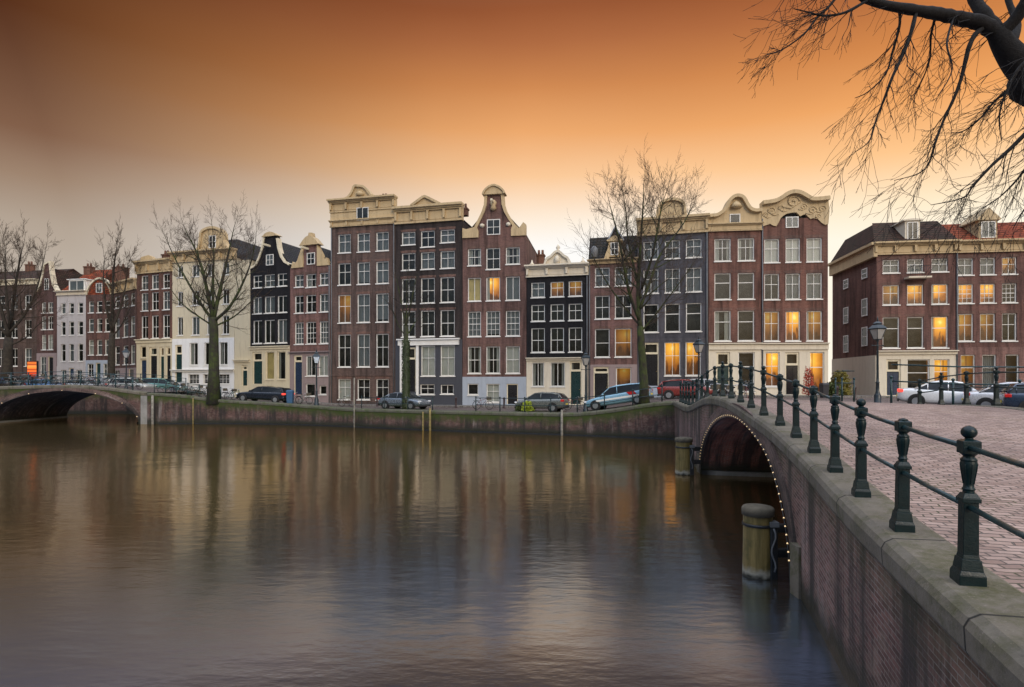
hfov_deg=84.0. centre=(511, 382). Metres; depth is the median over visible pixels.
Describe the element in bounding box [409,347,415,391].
door
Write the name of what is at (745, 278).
window
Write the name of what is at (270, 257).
window
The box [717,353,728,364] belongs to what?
transom window
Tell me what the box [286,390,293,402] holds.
bin
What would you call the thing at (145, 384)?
parked car
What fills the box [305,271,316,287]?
window
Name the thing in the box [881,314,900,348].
window
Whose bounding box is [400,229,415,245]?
window
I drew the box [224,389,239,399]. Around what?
bicycle
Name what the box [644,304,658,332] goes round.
window
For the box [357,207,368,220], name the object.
window
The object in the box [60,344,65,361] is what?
window
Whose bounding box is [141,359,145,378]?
door
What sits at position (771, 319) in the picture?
window
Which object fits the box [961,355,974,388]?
window
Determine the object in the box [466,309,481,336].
window
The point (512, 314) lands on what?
window
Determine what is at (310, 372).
window
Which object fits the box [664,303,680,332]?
window
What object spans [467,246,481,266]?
window
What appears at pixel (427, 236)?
window
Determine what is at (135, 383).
bicycle
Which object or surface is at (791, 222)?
window
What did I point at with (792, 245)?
window
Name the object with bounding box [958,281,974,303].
window
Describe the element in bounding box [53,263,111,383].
white house
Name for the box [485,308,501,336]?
window
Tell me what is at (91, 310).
window
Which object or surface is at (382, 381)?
window
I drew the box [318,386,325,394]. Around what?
window
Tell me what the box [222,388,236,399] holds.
bicycle
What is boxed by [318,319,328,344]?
window
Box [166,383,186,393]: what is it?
bicycle
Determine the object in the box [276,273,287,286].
window
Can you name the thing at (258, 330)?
window
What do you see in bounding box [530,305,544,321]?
window
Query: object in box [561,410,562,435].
mooring pole
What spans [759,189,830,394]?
ornate house
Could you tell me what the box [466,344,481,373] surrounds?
window
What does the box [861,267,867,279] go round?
window
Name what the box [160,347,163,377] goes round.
door
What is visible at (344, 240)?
window
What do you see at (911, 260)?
window
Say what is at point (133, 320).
window
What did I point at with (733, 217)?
window
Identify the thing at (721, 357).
door
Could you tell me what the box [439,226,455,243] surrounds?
window
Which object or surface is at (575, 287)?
window
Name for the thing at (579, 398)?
bicycle
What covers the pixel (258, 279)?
window
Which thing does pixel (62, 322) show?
window
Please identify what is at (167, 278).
window
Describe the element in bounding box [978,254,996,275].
window
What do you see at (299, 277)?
window
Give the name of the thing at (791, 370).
door
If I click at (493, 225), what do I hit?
window
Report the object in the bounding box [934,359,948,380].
window
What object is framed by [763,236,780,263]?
window
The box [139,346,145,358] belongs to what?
window
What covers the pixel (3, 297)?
window
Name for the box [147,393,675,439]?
quay wall
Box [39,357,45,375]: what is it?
window
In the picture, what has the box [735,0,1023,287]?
overhanging tree
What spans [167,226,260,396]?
cream house
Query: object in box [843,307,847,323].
window
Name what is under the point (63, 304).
window
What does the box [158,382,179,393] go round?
bicycle
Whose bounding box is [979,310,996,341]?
window
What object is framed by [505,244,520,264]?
window
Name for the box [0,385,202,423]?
canal bridge
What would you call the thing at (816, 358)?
window
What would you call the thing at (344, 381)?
window
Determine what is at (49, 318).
window
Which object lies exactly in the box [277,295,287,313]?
window
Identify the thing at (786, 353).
transom window
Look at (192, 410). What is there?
mooring pole
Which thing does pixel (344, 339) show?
window
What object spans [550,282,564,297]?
window
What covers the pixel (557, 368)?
window
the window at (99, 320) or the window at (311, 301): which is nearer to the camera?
the window at (311, 301)
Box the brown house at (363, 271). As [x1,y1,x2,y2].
[326,184,397,403]
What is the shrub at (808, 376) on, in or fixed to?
on the pavement
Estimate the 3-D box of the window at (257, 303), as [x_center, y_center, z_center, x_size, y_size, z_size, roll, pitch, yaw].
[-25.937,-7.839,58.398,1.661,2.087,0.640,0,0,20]
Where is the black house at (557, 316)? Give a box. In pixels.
[524,244,588,404]
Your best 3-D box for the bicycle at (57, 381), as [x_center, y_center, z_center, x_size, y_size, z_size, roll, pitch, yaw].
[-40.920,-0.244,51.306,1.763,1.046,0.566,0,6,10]
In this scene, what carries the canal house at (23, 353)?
on the street
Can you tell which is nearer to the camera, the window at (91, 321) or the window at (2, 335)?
the window at (91, 321)
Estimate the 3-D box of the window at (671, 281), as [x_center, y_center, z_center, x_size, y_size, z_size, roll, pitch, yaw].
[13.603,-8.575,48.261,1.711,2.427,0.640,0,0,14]
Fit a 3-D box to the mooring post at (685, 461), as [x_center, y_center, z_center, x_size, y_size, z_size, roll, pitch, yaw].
[7.018,3.705,22.812,0.966,2.990,0.706,0,0,41]
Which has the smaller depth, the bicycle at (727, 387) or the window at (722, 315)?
the bicycle at (727, 387)
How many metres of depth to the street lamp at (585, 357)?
40.48 m
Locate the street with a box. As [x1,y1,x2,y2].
[151,392,936,411]
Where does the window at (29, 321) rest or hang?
in the canal house at (23, 353)
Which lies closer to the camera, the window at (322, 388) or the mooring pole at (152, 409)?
the mooring pole at (152, 409)
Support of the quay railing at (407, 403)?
on the quay wall at (654, 420)
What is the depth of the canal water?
11.54 m
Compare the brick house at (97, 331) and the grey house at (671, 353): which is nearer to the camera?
the grey house at (671, 353)
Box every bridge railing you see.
[0,371,133,389]
[12,373,185,385]
[679,361,1023,586]
[917,367,1023,405]
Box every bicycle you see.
[3,375,22,385]
[15,374,31,385]
[23,374,42,384]
[39,374,57,384]
[50,373,66,384]
[62,373,78,384]
[69,373,88,384]
[100,375,120,386]
[127,378,142,389]
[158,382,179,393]
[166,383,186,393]
[173,385,195,394]
[183,385,202,395]
[191,386,206,396]
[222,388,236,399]
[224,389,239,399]
[296,393,312,403]
[338,395,353,406]
[472,396,493,409]
[564,396,583,409]
[710,384,719,395]
[716,383,728,395]
[726,385,735,396]
[743,386,755,397]
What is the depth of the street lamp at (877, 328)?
29.93 m
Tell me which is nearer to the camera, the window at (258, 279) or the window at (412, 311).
the window at (412, 311)
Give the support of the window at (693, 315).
in the grey house at (671, 353)
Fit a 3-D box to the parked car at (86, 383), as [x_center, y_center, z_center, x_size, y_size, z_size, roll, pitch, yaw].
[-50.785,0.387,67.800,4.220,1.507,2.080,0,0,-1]
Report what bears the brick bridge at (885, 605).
in the canal water
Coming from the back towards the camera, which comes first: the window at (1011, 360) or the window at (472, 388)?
the window at (472, 388)
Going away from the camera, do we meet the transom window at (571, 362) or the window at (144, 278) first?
the transom window at (571, 362)
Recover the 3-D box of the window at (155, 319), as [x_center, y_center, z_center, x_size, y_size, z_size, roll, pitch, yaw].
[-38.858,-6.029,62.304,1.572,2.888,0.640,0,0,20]
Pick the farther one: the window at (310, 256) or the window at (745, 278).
the window at (310, 256)
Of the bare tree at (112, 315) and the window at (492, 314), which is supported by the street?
the bare tree at (112, 315)
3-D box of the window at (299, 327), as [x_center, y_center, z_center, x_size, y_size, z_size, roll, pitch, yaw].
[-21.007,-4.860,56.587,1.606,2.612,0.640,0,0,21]
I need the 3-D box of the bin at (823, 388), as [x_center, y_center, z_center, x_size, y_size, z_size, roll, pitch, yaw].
[23.591,0.628,43.000,0.540,1.120,0.540,0,0,-6]
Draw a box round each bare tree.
[0,210,70,385]
[84,212,147,378]
[150,189,275,403]
[385,252,439,408]
[557,133,713,403]
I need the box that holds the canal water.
[0,414,848,686]
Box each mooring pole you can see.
[151,395,153,423]
[192,398,193,423]
[354,378,354,427]
[422,412,423,430]
[429,408,430,430]
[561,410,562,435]
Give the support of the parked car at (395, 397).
on the street
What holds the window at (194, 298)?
in the cream house at (190, 335)
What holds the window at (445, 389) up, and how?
in the dark house at (428, 229)
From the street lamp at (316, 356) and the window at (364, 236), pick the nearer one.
the street lamp at (316, 356)
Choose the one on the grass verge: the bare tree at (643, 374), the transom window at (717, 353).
the bare tree at (643, 374)
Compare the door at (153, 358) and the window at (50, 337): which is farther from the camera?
the window at (50, 337)
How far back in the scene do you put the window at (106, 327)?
71.08 m
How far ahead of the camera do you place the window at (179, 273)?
61.13 m
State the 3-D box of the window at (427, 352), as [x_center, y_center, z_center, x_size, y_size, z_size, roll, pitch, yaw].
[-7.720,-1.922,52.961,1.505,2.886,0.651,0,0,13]
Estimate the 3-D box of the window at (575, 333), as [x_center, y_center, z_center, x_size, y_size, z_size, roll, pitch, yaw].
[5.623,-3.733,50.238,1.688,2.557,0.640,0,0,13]
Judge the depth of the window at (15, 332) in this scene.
74.26 m
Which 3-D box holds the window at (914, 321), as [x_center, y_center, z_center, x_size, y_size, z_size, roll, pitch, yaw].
[33.292,-4.131,47.145,1.758,3.025,0.640,0,0,8]
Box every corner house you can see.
[107,277,136,376]
[828,218,961,395]
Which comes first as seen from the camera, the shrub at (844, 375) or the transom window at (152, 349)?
the shrub at (844, 375)
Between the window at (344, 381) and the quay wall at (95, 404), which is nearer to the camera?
the window at (344, 381)
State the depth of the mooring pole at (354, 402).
46.18 m
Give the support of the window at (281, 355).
in the black gabled house at (269, 347)
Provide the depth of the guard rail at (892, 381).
26.29 m
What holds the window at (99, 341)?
in the brick house at (97, 331)
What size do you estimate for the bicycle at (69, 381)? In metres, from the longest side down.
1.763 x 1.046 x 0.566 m
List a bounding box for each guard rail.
[834,370,854,401]
[889,364,1023,404]
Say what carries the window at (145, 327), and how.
in the brick house at (153, 341)
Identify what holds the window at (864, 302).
in the corner house at (917, 321)
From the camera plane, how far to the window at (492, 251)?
51.98 m
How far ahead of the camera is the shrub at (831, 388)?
44.70 m
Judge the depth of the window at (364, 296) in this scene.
54.46 m
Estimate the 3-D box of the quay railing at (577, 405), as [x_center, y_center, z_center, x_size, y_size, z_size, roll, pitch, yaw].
[3.581,1.194,39.661,13.569,2.053,0.344,0,0,23]
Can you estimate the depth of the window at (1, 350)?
74.71 m
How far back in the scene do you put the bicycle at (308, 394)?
50.83 m
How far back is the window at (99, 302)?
71.69 m
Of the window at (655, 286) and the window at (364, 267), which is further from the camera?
the window at (364, 267)
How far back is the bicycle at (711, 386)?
27.84 m
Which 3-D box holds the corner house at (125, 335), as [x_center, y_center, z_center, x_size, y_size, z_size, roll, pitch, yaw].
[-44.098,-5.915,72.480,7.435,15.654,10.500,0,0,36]
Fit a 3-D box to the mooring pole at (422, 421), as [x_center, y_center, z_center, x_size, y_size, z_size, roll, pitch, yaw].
[-6.774,3.325,43.279,0.140,2.150,0.133,0,0,0]
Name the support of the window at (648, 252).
in the grey house at (671, 353)
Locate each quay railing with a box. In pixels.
[154,380,221,396]
[361,396,432,409]
[475,385,662,411]
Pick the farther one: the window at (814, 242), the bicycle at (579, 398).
the window at (814, 242)
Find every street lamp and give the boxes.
[122,346,129,388]
[312,348,320,404]
[581,349,590,411]
[693,336,704,400]
[868,316,886,402]
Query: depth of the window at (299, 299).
56.84 m
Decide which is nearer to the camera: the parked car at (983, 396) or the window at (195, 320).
the parked car at (983, 396)
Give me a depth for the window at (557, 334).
50.85 m
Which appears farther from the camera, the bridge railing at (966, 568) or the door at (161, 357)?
the door at (161, 357)
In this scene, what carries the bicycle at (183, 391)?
on the street
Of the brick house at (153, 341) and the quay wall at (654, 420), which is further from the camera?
the brick house at (153, 341)
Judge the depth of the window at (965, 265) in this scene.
46.59 m
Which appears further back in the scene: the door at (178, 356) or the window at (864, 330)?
the door at (178, 356)
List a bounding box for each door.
[48,357,52,378]
[69,368,73,379]
[96,363,99,380]
[129,369,133,376]
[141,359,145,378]
[150,347,156,377]
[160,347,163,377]
[166,347,170,378]
[176,345,181,381]
[242,365,246,385]
[253,352,261,383]
[294,355,301,393]
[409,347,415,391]
[507,384,517,403]
[570,361,581,403]
[594,367,608,397]
[645,342,658,385]
[716,352,729,385]
[785,352,798,393]
[886,359,899,394]
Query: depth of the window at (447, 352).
52.52 m
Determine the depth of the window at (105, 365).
71.15 m
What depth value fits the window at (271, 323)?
58.15 m
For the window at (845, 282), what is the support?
in the corner house at (917, 321)
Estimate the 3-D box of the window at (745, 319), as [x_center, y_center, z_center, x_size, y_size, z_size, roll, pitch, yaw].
[19.363,-4.691,47.234,1.819,2.963,0.640,0,0,6]
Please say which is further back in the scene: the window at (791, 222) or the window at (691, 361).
the window at (691, 361)
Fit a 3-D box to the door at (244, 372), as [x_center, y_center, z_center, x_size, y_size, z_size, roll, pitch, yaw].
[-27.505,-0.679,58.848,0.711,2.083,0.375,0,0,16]
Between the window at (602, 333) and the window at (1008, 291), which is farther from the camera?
the window at (602, 333)
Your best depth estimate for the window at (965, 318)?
46.86 m
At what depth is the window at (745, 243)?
47.21 m
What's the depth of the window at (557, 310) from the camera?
50.85 m
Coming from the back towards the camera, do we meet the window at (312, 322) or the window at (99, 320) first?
the window at (99, 320)
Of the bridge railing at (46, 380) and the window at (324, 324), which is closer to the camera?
the bridge railing at (46, 380)
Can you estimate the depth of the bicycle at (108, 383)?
51.04 m
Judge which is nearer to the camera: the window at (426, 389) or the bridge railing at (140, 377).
the window at (426, 389)
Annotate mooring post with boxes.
[675,437,700,474]
[741,503,789,579]
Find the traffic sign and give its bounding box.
[27,361,38,384]
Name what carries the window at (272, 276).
in the black gabled house at (269, 347)
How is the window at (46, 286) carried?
in the gabled house at (47, 356)
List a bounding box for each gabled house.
[37,261,82,379]
[248,232,300,389]
[287,232,330,402]
[462,184,536,404]
[708,193,763,394]
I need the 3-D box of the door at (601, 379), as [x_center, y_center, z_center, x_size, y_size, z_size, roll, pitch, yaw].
[7.802,0.057,49.647,1.323,2.769,0.375,0,0,14]
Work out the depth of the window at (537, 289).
50.98 m
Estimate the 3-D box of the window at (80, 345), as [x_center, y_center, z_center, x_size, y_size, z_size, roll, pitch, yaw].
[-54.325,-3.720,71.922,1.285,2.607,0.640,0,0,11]
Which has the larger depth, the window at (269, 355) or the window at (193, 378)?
the window at (193, 378)
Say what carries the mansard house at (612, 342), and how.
on the street
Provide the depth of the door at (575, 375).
50.08 m
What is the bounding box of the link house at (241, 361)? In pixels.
[232,260,255,396]
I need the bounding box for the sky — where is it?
[0,0,1023,382]
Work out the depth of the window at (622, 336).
49.49 m
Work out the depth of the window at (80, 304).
72.27 m
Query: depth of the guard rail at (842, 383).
31.56 m
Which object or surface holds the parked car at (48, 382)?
on the street
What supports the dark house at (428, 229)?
on the street
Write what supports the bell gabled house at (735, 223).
on the street
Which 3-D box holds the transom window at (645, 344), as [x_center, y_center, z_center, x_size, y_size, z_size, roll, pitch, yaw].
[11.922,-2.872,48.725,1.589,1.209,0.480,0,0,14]
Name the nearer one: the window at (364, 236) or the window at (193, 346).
the window at (364, 236)
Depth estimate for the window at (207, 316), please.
60.08 m
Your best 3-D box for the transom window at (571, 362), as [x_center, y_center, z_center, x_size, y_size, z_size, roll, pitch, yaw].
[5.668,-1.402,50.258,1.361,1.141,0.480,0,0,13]
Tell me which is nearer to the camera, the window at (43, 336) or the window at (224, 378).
the window at (224, 378)
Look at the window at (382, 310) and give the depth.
54.05 m
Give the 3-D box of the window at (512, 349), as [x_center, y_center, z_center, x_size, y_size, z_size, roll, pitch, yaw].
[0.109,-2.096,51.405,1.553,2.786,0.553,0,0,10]
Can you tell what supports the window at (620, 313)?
in the mansard house at (612, 342)
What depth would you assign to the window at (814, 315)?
46.89 m
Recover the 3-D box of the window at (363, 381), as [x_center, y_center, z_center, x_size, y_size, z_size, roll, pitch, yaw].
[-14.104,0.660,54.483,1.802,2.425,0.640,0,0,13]
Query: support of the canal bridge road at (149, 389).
on the canal bridge at (28, 402)
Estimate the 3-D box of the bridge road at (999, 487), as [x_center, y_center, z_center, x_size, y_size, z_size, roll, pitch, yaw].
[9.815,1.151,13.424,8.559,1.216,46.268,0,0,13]
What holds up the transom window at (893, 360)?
in the corner house at (917, 321)
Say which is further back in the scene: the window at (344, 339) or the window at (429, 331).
the window at (344, 339)
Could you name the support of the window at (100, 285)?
in the brick house at (97, 331)
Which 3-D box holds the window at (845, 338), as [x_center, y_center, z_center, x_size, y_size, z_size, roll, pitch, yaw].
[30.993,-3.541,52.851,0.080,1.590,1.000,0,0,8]
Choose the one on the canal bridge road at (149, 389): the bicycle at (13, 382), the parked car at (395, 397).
the bicycle at (13, 382)
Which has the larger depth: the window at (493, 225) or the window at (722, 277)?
the window at (493, 225)
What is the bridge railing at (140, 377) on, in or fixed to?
on the canal bridge road at (149, 389)
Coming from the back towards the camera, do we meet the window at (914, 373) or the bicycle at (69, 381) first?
the bicycle at (69, 381)
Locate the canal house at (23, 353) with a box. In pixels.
[0,261,79,379]
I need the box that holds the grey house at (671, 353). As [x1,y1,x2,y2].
[636,197,709,396]
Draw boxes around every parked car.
[25,379,61,384]
[64,379,102,384]
[105,377,156,386]
[141,378,186,392]
[236,386,294,402]
[377,392,430,408]
[514,392,568,411]
[584,383,653,410]
[657,379,712,398]
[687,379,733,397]
[896,380,977,404]
[961,382,1022,404]
[999,382,1023,407]
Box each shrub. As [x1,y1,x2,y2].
[514,404,520,411]
[521,401,534,411]
[802,366,815,395]
[827,382,844,395]
[830,370,852,394]
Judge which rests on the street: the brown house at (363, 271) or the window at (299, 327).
the brown house at (363, 271)
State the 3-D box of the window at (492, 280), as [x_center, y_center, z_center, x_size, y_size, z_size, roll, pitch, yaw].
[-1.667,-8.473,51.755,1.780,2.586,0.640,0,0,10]
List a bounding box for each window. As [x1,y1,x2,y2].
[0,296,4,310]
[0,321,4,338]
[0,349,2,366]
[12,320,17,338]
[13,348,17,366]
[24,348,31,366]
[25,295,31,309]
[25,320,31,337]
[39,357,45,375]
[41,302,45,313]
[42,316,50,329]
[42,335,45,349]
[44,278,48,289]
[47,316,52,329]
[48,302,52,312]
[48,335,52,349]
[60,303,65,314]
[60,322,65,335]
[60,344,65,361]
[68,322,73,335]
[68,344,73,361]
[70,303,73,313]
[77,303,82,313]
[77,321,82,335]
[77,344,82,361]
[86,364,92,377]
[88,301,93,313]
[88,319,93,332]
[88,340,93,355]
[96,283,101,292]
[96,319,107,332]
[96,340,102,355]
[98,301,102,312]
[102,364,106,377]
[104,340,108,355]
[105,318,109,331]
[115,319,125,338]
[115,346,125,365]
[122,317,134,337]
[130,345,134,364]
[131,316,134,336]
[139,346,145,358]
[140,275,147,290]
[140,293,147,311]
[142,316,148,338]
[150,275,158,289]
[150,292,158,310]
[150,315,158,338]
[151,348,162,354]
[162,274,169,288]
[162,291,169,310]
[162,315,169,338]
[176,292,182,306]
[176,317,182,335]
[177,266,182,277]
[188,343,197,365]
[188,374,198,384]
[191,317,199,335]
[192,265,199,277]
[192,291,198,305]
[202,374,207,384]
[203,343,208,365]
[206,316,208,335]
[209,235,215,247]
[219,342,227,365]
[220,374,229,384]
[221,290,228,304]
[221,315,229,334]
[252,275,267,288]
[252,297,261,314]
[253,320,267,343]
[263,296,280,313]
[263,320,274,343]
[264,274,280,287]
[265,352,274,379]
[266,254,273,265]
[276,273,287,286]
[276,319,286,343]
[276,352,285,379]
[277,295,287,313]
[293,272,304,287]
[293,320,308,344]
[294,293,308,313]
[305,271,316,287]
[305,292,316,313]
[305,319,316,344]
[305,356,315,376]
[305,384,314,396]
[307,252,314,264]
[317,355,327,376]
[318,270,328,285]
[318,291,328,312]
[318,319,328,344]
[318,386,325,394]
[337,231,351,253]
[337,260,351,285]
[337,292,351,323]
[337,332,351,367]
[337,376,351,399]
[356,230,370,252]
[356,259,370,284]
[356,291,370,322]
[356,331,370,367]
[356,376,370,400]
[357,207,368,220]
[375,229,389,251]
[375,258,389,284]
[375,291,389,322]
[375,331,389,367]
[375,376,389,400]
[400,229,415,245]
[400,250,416,270]
[400,308,416,337]
[401,276,415,304]
[419,308,435,337]
[419,384,434,394]
[420,228,435,247]
[420,249,435,269]
[420,275,435,303]
[420,346,435,376]
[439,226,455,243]
[439,248,455,268]
[439,274,455,302]
[439,307,455,336]
[440,345,454,376]
[440,385,453,394]
[466,275,481,301]
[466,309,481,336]
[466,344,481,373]
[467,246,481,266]
[467,384,478,395]
[485,245,500,269]
[485,274,501,301]
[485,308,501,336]
[485,344,500,373]
[487,219,499,234]
[487,384,498,402]
[504,274,520,300]
[504,308,520,336]
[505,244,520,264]
[505,343,520,373]
[530,282,544,298]
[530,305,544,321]
[530,328,544,352]
[531,363,544,386]
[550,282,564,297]
[550,304,564,321]
[550,328,564,352]
[550,362,565,387]
[568,281,582,296]
[568,303,582,320]
[568,327,582,352]
[571,362,580,369]
[593,265,610,287]
[593,293,610,319]
[593,326,610,357]
[595,368,607,371]
[613,264,631,286]
[613,292,632,319]
[613,325,632,357]
[616,368,630,384]
[643,269,658,294]
[644,241,657,260]
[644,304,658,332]
[645,344,657,352]
[664,240,680,259]
[664,268,680,293]
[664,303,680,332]
[664,342,680,376]
[685,239,700,258]
[685,303,701,332]
[685,342,700,376]
[686,267,701,292]
[713,235,731,261]
[713,270,732,300]
[713,308,732,341]
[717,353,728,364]
[730,214,739,221]
[736,235,755,261]
[736,270,755,299]
[736,307,755,341]
[738,352,755,392]
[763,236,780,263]
[763,271,780,300]
[763,308,780,341]
[765,352,778,387]
[784,235,801,262]
[784,270,801,299]
[784,308,801,341]
[786,216,798,227]
[786,353,797,363]
[805,235,823,262]
[805,270,823,299]
[805,308,823,341]
[810,352,823,394]
[843,279,847,289]
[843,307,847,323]
[843,335,847,352]
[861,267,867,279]
[861,298,867,316]
[861,326,867,346]
[881,256,900,273]
[881,282,900,305]
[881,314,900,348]
[887,360,898,369]
[905,281,924,305]
[905,314,924,348]
[906,256,924,273]
[907,359,928,387]
[930,255,949,272]
[930,281,949,304]
[930,313,949,348]
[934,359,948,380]
[958,255,974,275]
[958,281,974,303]
[958,311,974,341]
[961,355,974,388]
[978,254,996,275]
[978,280,996,303]
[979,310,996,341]
[982,355,995,388]
[1001,254,1018,274]
[1001,280,1018,303]
[1001,310,1018,341]
[1006,354,1017,381]
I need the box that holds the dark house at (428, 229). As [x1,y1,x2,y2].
[392,195,471,404]
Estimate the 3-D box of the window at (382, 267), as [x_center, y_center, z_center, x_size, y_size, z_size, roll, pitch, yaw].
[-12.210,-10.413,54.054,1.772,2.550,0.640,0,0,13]
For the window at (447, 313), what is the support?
in the dark house at (428, 229)
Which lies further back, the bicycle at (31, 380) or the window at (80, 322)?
the window at (80, 322)
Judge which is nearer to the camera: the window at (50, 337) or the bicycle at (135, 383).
the bicycle at (135, 383)
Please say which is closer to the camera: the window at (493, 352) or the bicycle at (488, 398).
the bicycle at (488, 398)
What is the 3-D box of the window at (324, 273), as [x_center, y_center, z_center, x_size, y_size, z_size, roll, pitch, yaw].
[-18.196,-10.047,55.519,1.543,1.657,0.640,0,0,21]
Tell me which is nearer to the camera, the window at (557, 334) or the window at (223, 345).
the window at (557, 334)
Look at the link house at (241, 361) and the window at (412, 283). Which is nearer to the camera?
the window at (412, 283)
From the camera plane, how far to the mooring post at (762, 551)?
10.65 m
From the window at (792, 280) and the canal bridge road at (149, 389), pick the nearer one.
the window at (792, 280)
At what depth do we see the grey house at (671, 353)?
48.06 m
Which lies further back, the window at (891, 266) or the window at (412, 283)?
the window at (412, 283)
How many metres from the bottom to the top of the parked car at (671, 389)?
1.507 m
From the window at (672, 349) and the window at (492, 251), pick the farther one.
the window at (492, 251)
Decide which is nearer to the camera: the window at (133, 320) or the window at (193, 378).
the window at (193, 378)
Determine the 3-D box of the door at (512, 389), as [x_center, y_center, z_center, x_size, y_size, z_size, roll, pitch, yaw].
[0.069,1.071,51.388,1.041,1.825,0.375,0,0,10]
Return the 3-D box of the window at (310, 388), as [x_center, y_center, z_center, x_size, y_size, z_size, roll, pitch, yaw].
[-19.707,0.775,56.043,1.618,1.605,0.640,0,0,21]
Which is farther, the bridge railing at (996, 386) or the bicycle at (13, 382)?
the bicycle at (13, 382)
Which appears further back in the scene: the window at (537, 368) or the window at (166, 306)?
the window at (166, 306)
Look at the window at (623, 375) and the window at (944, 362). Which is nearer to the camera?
the window at (944, 362)
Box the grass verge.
[171,393,650,411]
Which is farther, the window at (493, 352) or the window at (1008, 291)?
the window at (493, 352)
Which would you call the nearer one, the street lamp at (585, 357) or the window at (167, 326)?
the street lamp at (585, 357)
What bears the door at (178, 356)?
in the cream house at (190, 335)
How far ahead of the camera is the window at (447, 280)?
52.84 m
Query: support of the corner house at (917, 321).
on the street
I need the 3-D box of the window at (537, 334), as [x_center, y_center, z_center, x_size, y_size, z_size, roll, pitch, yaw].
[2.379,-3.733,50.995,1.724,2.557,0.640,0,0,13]
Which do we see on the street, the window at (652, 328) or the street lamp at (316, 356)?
the street lamp at (316, 356)
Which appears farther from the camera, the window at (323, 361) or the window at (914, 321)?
the window at (323, 361)
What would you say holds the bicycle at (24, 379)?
on the canal bridge road at (149, 389)
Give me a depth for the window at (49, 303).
72.75 m
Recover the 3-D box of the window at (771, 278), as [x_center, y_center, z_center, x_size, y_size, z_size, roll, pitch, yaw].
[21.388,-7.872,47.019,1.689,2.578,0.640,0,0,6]
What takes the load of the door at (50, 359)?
in the gabled house at (47, 356)
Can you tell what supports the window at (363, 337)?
in the brown house at (363, 271)
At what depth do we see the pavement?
49.41 m
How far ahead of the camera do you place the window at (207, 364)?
60.54 m
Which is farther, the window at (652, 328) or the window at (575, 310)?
the window at (575, 310)
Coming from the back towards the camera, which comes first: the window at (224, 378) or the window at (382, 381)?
the window at (224, 378)
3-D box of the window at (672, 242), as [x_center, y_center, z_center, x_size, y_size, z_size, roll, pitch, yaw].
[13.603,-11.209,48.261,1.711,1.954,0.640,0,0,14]
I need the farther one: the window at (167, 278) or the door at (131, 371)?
the door at (131, 371)
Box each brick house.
[86,264,129,384]
[131,250,206,379]
[942,207,1023,389]
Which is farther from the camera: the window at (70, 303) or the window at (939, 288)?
the window at (70, 303)
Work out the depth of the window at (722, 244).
47.41 m
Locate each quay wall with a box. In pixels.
[67,394,133,413]
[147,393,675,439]
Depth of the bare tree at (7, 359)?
59.01 m
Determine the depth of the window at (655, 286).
48.64 m
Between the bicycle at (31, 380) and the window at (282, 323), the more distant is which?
the window at (282, 323)
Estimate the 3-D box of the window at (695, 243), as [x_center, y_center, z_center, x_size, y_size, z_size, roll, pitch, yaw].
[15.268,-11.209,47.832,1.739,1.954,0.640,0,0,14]
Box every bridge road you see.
[93,385,192,391]
[694,398,1023,592]
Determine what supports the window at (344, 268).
in the brown house at (363, 271)
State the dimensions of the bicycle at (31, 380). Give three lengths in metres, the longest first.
1.763 x 1.046 x 0.566 m
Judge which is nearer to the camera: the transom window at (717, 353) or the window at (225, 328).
the transom window at (717, 353)
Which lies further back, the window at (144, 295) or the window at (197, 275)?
the window at (144, 295)
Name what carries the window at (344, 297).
in the brown house at (363, 271)
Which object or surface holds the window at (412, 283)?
in the dark house at (428, 229)
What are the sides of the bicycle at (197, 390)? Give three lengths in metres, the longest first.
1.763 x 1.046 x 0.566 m
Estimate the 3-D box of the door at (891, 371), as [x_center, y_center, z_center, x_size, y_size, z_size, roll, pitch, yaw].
[31.595,-0.397,47.303,1.109,2.962,0.375,0,0,8]
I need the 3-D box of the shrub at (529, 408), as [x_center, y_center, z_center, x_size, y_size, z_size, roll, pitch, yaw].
[1.162,1.829,42.041,1.024,0.950,1.055,0,0,0]
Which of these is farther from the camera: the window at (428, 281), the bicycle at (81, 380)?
the window at (428, 281)
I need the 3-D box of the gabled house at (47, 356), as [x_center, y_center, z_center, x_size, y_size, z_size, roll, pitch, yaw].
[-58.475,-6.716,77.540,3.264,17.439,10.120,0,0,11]
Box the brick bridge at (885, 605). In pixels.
[673,396,1023,686]
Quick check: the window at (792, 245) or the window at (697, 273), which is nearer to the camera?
the window at (792, 245)
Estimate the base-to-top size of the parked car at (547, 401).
1.507 m
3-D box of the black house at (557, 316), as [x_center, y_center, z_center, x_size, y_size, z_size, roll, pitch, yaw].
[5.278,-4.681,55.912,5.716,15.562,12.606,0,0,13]
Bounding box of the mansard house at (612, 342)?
[587,228,637,399]
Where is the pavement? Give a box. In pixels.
[182,393,896,407]
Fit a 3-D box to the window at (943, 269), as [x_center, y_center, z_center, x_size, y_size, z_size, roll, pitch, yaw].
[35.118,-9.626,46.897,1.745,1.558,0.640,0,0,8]
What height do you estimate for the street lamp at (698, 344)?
4.427 m
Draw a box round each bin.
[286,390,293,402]
[819,383,829,397]
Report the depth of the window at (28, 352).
73.52 m
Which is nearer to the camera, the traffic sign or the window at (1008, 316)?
the window at (1008, 316)

